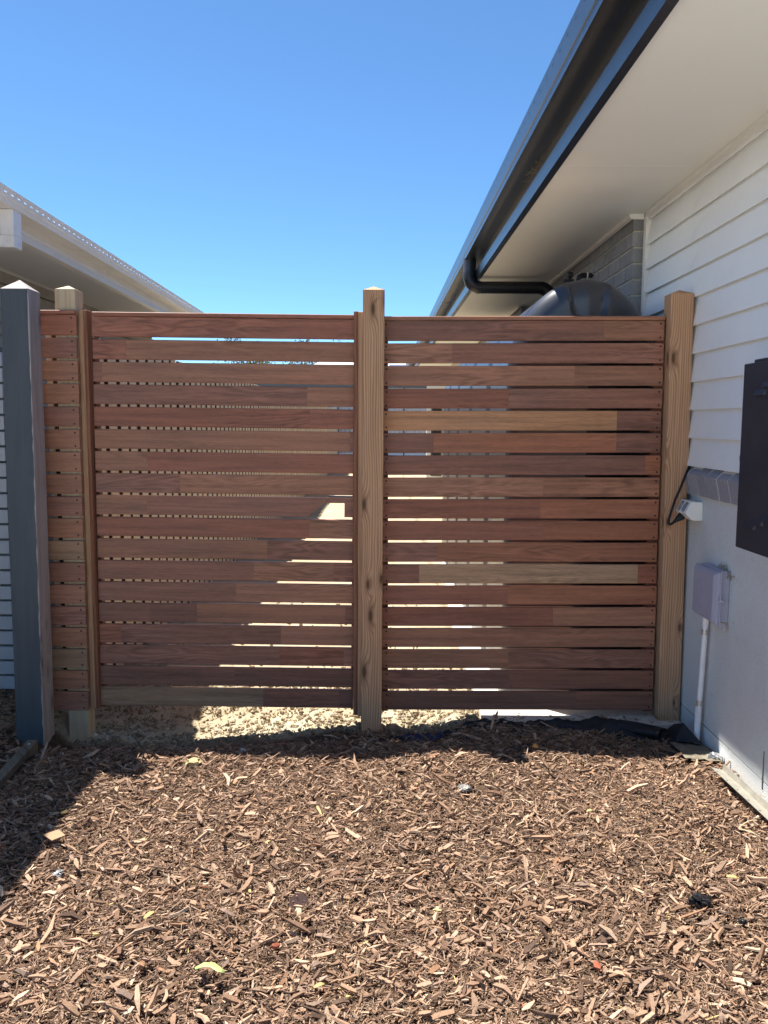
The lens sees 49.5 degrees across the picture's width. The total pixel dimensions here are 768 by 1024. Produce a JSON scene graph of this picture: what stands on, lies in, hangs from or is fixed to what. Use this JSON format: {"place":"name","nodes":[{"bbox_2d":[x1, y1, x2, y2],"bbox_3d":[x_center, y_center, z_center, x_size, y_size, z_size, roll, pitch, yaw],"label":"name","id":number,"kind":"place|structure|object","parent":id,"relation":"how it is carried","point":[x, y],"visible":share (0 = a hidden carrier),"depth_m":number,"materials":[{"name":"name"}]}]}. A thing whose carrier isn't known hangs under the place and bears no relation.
{"place":"outdoors","nodes":[
{"label":"outdoors","id":0,"kind":"place"},
{"bbox_2d":[0,0,579,363],"label":"sky","id":1,"kind":"structure","parent":0,"point":[240,156],"materials":[{"name":"blue"}]},
{"bbox_2d":[0,473,767,1023],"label":"ground","id":2,"kind":"structure","parent":0,"point":[60,737],"depth_m":2.75,"materials":[{"name":"brown wood"}]},
{"bbox_2d":[0,347,14,692],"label":"house wall","id":3,"kind":"structure","parent":2,"relation":"on","point":[7,681],"depth_m":4.37,"materials":[{"name":"paint"}]},
{"bbox_2d":[0,740,37,789],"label":"timber edging","id":4,"kind":"object","parent":2,"relation":"on","point":[19,758],"visible":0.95,"depth_m":3.49,"materials":[{"name":"wood"}]},
{"bbox_2d":[0,280,54,745],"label":"corner post","id":5,"kind":"object","parent":2,"relation":"on","point":[25,460],"visible":0.85,"depth_m":3.74,"materials":[{"name":"grey metal"}]},
{"bbox_2d":[52,869,63,877],"bbox_3d":[-1.021,1.132,2.609,0.034,0.018,0.045,0,6,0],"label":"plastic film","id":6,"kind":"object","parent":2,"relation":"on","point":[57,873],"visible":1,"depth_m":2.60,"materials":[{"name":"plastic"}]},
{"bbox_2d":[54,286,101,741],"bbox_3d":[-1.453,0.143,3.993,0.142,2.398,0.099,0,6,0],"label":"fence post","id":7,"kind":"object","parent":2,"relation":"on","point":[81,725],"visible":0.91,"depth_m":3.95,"materials":[{"name":"brown wood"}]},
{"bbox_2d":[40,310,89,709],"bbox_3d":[-1.521,0.015,3.917,0.217,1.889,0.023,0,6,0],"label":"short fence","id":8,"kind":"object","parent":7,"relation":"attached to","point":[65,505],"visible":0.88,"depth_m":3.91,"materials":[{"name":"brown wood"}]},
{"bbox_2d":[0,182,203,630],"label":"neighbour house","id":9,"kind":"structure","parent":2,"relation":"on","point":[44,256],"depth_m":5.67,"materials":[{"name":"white paint"}]},
{"bbox_2d":[45,335,337,714],"bbox_3d":[-1.559,-1.172,15.972,0.089,1.982,24.002,0,6,0],"label":"paling fence","id":10,"kind":"object","parent":2,"relation":"on","point":[186,450],"visible":0.12,"depth_m":6.20,"materials":[{"name":"brown wood"}]},
{"bbox_2d":[213,338,274,363],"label":"gum tree","id":11,"kind":"object","parent":2,"relation":"on","point":[253,362],"visible":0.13,"depth_m":41.52,"materials":[{"name":"green plant"}]},
{"bbox_2d":[76,602,479,747],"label":"soil clods","id":12,"kind":"object","parent":2,"relation":"on","point":[249,735],"visible":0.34,"depth_m":4.19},
{"bbox_2d":[282,339,317,363],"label":"gum tree","id":13,"kind":"object","parent":2,"relation":"on","point":[307,340],"visible":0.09,"depth_m":41.88,"materials":[{"name":"green plant"}]},
{"bbox_2d":[313,982,324,988],"bbox_3d":[-0.161,1.175,2.066,0.028,0.011,0.011,-2,6,-17],"label":"leaf","id":14,"kind":"object","parent":2,"relation":"on","point":[318,984],"visible":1,"depth_m":2.07,"materials":[{"name":"yellow plant"}]},
{"bbox_2d":[255,384,426,454],"bbox_3d":[2.887,-3.039,27.845,17.685,2.435,0.080,0,6,0],"label":"sheet fence","id":15,"kind":"object","parent":2,"relation":"on","point":[351,408],"visible":0.09,"depth_m":27.75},
{"bbox_2d":[353,287,384,734],"bbox_3d":[-0.074,0.138,3.967,0.142,2.368,0.100,0,6,0],"label":"fence post","id":16,"kind":"object","parent":2,"relation":"on","point":[369,320],"visible":0.93,"depth_m":3.91,"materials":[{"name":"brown wood"}]},
{"bbox_2d":[92,312,353,708],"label":"slatted fence","id":17,"kind":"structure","parent":16,"relation":"attached to","point":[222,325],"depth_m":3.98,"materials":[{"name":"brown wood"}]},
{"bbox_2d":[382,316,664,710],"bbox_3d":[0.649,0.032,4.005,1.324,1.902,0.066,0,6,0],"label":"slatted fence","id":18,"kind":"object","parent":16,"relation":"attached to","point":[523,328],"visible":0.93,"depth_m":3.97,"materials":[{"name":"brown wood"}]},
{"bbox_2d":[315,362,425,454],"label":"house","id":19,"kind":"structure","parent":2,"relation":"on","point":[338,363],"depth_m":40.30,"materials":[{"name":"beige metal"}]},
{"bbox_2d":[0,688,767,1023],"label":"mulch","id":20,"kind":"object","parent":2,"relation":"on","point":[364,750],"visible":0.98,"depth_m":2.58,"materials":[{"name":"brown plant"}]},
{"bbox_2d":[43,829,64,840],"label":"wood square","id":21,"kind":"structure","parent":20,"relation":"on","point":[54,835],"depth_m":2.79,"materials":[{"name":"beige wood"}]},
{"bbox_2d":[143,911,154,918],"bbox_3d":[-0.655,1.124,2.324,0.014,0.011,0.035,5,8,38],"label":"leaf","id":22,"kind":"object","parent":20,"relation":"on","point":[148,914],"visible":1,"depth_m":2.32,"materials":[{"name":"yellow plant"}]},
{"bbox_2d":[183,757,202,768],"bbox_3d":[-0.790,1.032,3.431,0.064,0.038,0.068,5,8,40],"label":"rock","id":23,"kind":"object","parent":20,"relation":"on","point":[195,761],"visible":0.99,"depth_m":3.42,"materials":[{"name":"beige stone"}]},
{"bbox_2d":[195,962,224,972],"bbox_3d":[-0.436,1.147,2.098,0.081,0.011,0.028,2,6,13],"label":"leaf","id":24,"kind":"object","parent":20,"relation":"on","point":[214,966],"visible":1,"depth_m":2.10,"materials":[{"name":"yellow plant"}]},
{"bbox_2d":[270,942,280,949],"bbox_3d":[-0.290,1.160,2.226,0.028,0.019,0.015,-2,7,-22],"label":"terracotta chip","id":25,"kind":"object","parent":20,"relation":"on","point":[275,946],"visible":1,"depth_m":2.22,"materials":[{"name":"orange ceramic"}]},
{"bbox_2d":[289,893,308,910],"bbox_3d":[-0.251,1.157,2.461,0.058,0.047,0.039,0,6,0],"label":"disc","id":26,"kind":"object","parent":20,"relation":"on","point":[298,898],"visible":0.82,"depth_m":2.46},
{"bbox_2d":[402,732,443,741],"bbox_3d":[0.180,1.041,3.866,0.191,0.027,0.070,0,6,0],"label":"blue film","id":27,"kind":"object","parent":20,"relation":"on","point":[438,735],"visible":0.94,"depth_m":3.87,"materials":[{"name":"blue plastic"}]},
{"bbox_2d":[458,784,470,792],"bbox_3d":[0.311,1.068,3.219,0.054,0.024,0.061,0,6,0],"label":"plastic film","id":28,"kind":"object","parent":20,"relation":"on","point":[466,789],"visible":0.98,"depth_m":3.21,"materials":[{"name":"white plastic"}]},
{"bbox_2d":[389,715,723,762],"bbox_3d":[0.771,1.010,3.872,1.463,0.148,0.418,2,6,16],"label":"black weed control fabric","id":29,"kind":"object","parent":20,"relation":"on","point":[680,735],"visible":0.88,"depth_m":3.81,"materials":[{"name":"fabric"}]},
{"bbox_2d":[706,752,722,758],"bbox_3d":[1.403,1.031,3.523,0.064,0.028,0.058,-5,8,-39],"label":"foil scrap","id":30,"kind":"object","parent":29,"relation":"on","point":[714,755],"visible":1,"depth_m":3.52,"materials":[{"name":"silver metal"}]},
{"bbox_2d":[593,961,600,970],"bbox_3d":[0.553,1.177,2.158,0.020,0.018,0.034,0,6,0],"label":"terracotta chip","id":31,"kind":"object","parent":20,"relation":"on","point":[597,965],"visible":1,"depth_m":2.15,"materials":[{"name":"orange ceramic"}]},
{"bbox_2d":[687,892,712,907],"bbox_3d":[0.931,1.145,2.458,0.075,0.038,0.057,0,6,0],"label":"plastic scrap","id":32,"kind":"object","parent":20,"relation":"on","point":[697,899],"visible":1,"depth_m":2.44,"materials":[{"name":"black plastic"}]},
{"bbox_2d":[711,764,767,819],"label":"steel angle","id":33,"kind":"object","parent":20,"relation":"on","point":[751,796],"visible":1,"depth_m":3.15,"materials":[{"name":"metal"}]},
{"bbox_2d":[737,918,746,925],"bbox_3d":[1.021,1.166,2.372,0.028,0.017,0.027,0,6,0],"label":"plastic scrap","id":34,"kind":"object","parent":20,"relation":"on","point":[743,921],"visible":1,"depth_m":2.37,"materials":[{"name":"black plastic"}]},
{"bbox_2d":[739,820,759,836],"bbox_3d":[1.248,1.084,2.852,0.061,0.027,0.111,2,6,19],"label":"straw loop","id":35,"kind":"object","parent":20,"relation":"on","point":[747,830],"visible":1,"depth_m":2.86,"materials":[{"name":"plant"}]},
{"bbox_2d":[405,0,767,802],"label":"house","id":36,"kind":"structure","parent":2,"relation":"on","point":[641,136],"depth_m":3.49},
{"bbox_2d":[430,408,441,475],"bbox_3d":[1.124,-1.672,17.890,0.230,1.800,0.050,0,6,0],"label":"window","id":37,"kind":"structure","parent":36,"relation":"in","point":[432,409],"depth_m":17.86,"materials":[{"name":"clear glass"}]},
{"bbox_2d":[463,258,553,295],"bbox_3d":[0.987,-1.639,6.560,0.740,0.685,0.106,0,6,0],"label":"drain pipe","id":38,"kind":"object","parent":36,"relation":"attached to","point":[472,283],"visible":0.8,"depth_m":6.50,"materials":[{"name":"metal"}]},
{"bbox_2d":[563,272,593,282],"bbox_3d":[1.251,-1.493,5.469,0.242,0.158,0.040,0,6,0],"label":"pipe fitting","id":39,"kind":"object","parent":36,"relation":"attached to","point":[569,275],"visible":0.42,"depth_m":5.45,"materials":[{"name":"black plastic"}]},
{"bbox_2d":[676,499,702,520],"bbox_3d":[1.401,-0.010,3.828,0.079,0.087,0.136,0,6,0],"label":"power outlet","id":40,"kind":"object","parent":36,"relation":"attached to","point":[692,510],"visible":1,"depth_m":3.76,"materials":[{"name":"plastic"}]},
{"bbox_2d":[667,466,690,525],"bbox_3d":[1.383,-0.078,3.854,0.154,0.279,0.052,-4,7,-35],"label":"extension lead","id":41,"kind":"object","parent":40,"relation":"attached to","point":[679,517],"visible":0.97,"depth_m":3.84,"materials":[{"name":"black rubber"}]},
{"bbox_2d":[694,617,708,743],"bbox_3d":[1.410,0.754,3.704,0.029,0.613,0.055,-1,6,-9],"label":"conduit","id":42,"kind":"object","parent":36,"relation":"attached to","point":[699,700],"visible":0.88,"depth_m":3.69,"materials":[{"name":"white plastic"}]},
{"bbox_2d":[692,563,729,630],"bbox_3d":[1.403,0.357,3.575,0.069,0.250,0.266,0,6,0],"label":"junction box","id":43,"kind":"object","parent":36,"relation":"attached to","point":[711,584],"visible":1,"depth_m":3.50,"materials":[{"name":"grey plastic"}]},
{"bbox_2d":[719,563,734,580],"bbox_3d":[1.427,0.250,3.470,0.026,0.066,0.157,0,6,0],"label":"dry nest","id":44,"kind":"object","parent":43,"relation":"on","point":[723,568],"visible":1,"depth_m":3.48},
{"bbox_2d":[735,357,767,557],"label":"meter box","id":45,"kind":"object","parent":36,"relation":"attached to","point":[752,523],"visible":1,"depth_m":2.90,"materials":[{"name":"paint"}]},
{"bbox_2d":[735,361,767,557],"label":"door","id":46,"kind":"structure","parent":45,"relation":"in","point":[753,467],"depth_m":2.90,"materials":[{"name":"paint"}]},
{"bbox_2d":[651,290,693,720],"bbox_3d":[1.372,-0.007,3.967,0.123,2.054,0.100,0,6,0],"label":"fence post","id":47,"kind":"object","parent":2,"relation":"on","point":[676,387],"visible":0.85,"depth_m":3.93,"materials":[{"name":"brown wood"}]},
{"bbox_2d":[441,562,680,729],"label":"concrete path","id":48,"kind":"structure","parent":0,"point":[532,715],"depth_m":4.11,"materials":[{"name":"white concrete"}]},
{"bbox_2d":[442,280,651,690],"bbox_3d":[0.998,-0.331,6.531,0.744,2.130,4.865,0,6,0],"label":"water tank","id":49,"kind":"object","parent":48,"relation":"on","point":[585,298],"visible":0.17,"depth_m":4.14,"materials":[{"name":"plastic"}]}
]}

